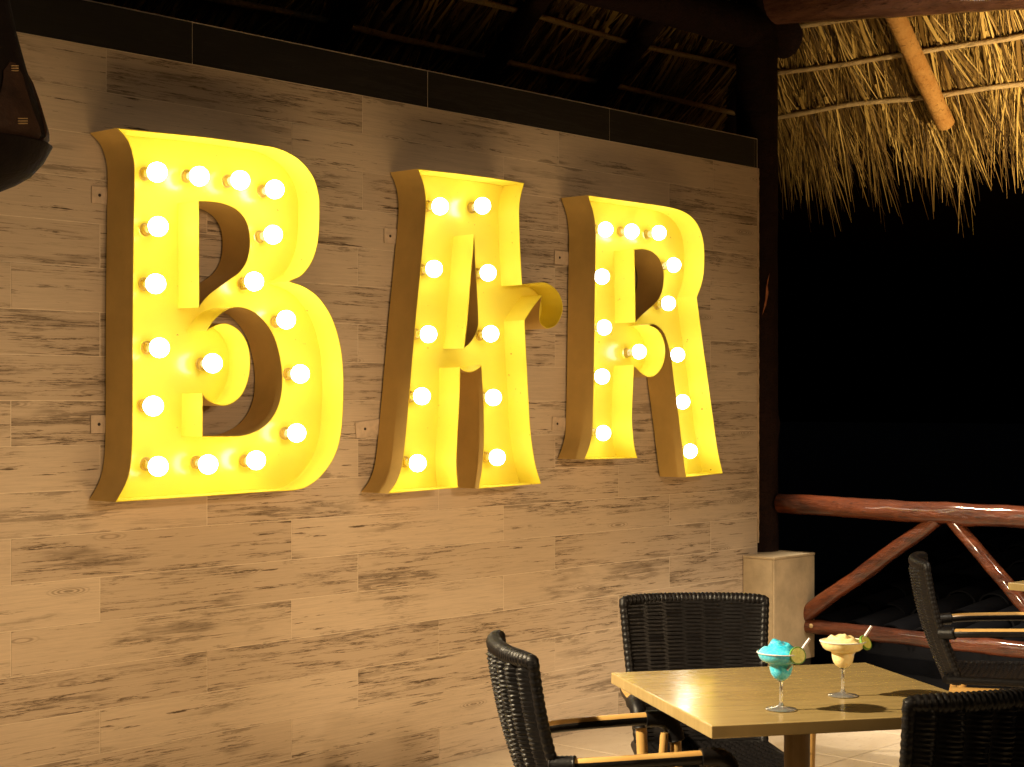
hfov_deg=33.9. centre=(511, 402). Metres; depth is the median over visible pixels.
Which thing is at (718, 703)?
cafe table
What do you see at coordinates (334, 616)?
plank wall
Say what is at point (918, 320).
sky
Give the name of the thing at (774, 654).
cocktail
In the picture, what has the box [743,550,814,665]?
pedestal
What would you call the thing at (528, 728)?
wicker chair
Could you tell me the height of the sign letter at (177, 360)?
1.262 m
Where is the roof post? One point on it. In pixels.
(757, 90)
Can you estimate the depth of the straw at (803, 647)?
4.07 m
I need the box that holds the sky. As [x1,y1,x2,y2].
[778,107,1023,423]
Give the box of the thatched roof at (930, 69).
[92,0,1023,235]
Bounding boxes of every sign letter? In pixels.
[90,128,343,501]
[355,169,562,493]
[552,195,722,477]
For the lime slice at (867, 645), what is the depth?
4.26 m
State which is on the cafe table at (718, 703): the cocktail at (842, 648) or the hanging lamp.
the cocktail at (842, 648)
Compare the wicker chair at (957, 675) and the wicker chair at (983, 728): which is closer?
the wicker chair at (983, 728)
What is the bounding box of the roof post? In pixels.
[736,0,780,551]
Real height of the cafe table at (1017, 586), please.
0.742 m
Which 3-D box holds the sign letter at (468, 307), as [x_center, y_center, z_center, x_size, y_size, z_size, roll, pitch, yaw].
[-0.199,-0.287,6.960,0.161,1.288,1.076,0,0,42]
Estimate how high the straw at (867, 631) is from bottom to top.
0.084 m
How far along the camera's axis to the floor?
7.28 m
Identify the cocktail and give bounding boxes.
[756,639,805,711]
[819,634,865,697]
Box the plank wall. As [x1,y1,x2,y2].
[0,0,758,766]
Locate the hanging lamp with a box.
[0,0,52,191]
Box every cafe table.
[611,663,952,766]
[1008,581,1023,590]
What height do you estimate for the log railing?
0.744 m
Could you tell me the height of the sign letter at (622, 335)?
1.275 m
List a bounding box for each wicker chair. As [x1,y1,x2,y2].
[486,630,738,766]
[619,592,815,766]
[899,687,1023,766]
[908,551,1023,692]
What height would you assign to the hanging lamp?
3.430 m
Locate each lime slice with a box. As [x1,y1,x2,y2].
[789,647,805,664]
[859,635,871,649]
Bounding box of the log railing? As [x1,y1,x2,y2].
[774,494,1023,658]
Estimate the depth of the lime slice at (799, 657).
4.04 m
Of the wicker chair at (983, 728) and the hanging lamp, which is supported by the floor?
the wicker chair at (983, 728)
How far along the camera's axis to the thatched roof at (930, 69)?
8.72 m
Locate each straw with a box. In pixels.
[786,638,810,670]
[852,625,871,656]
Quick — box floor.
[430,726,901,766]

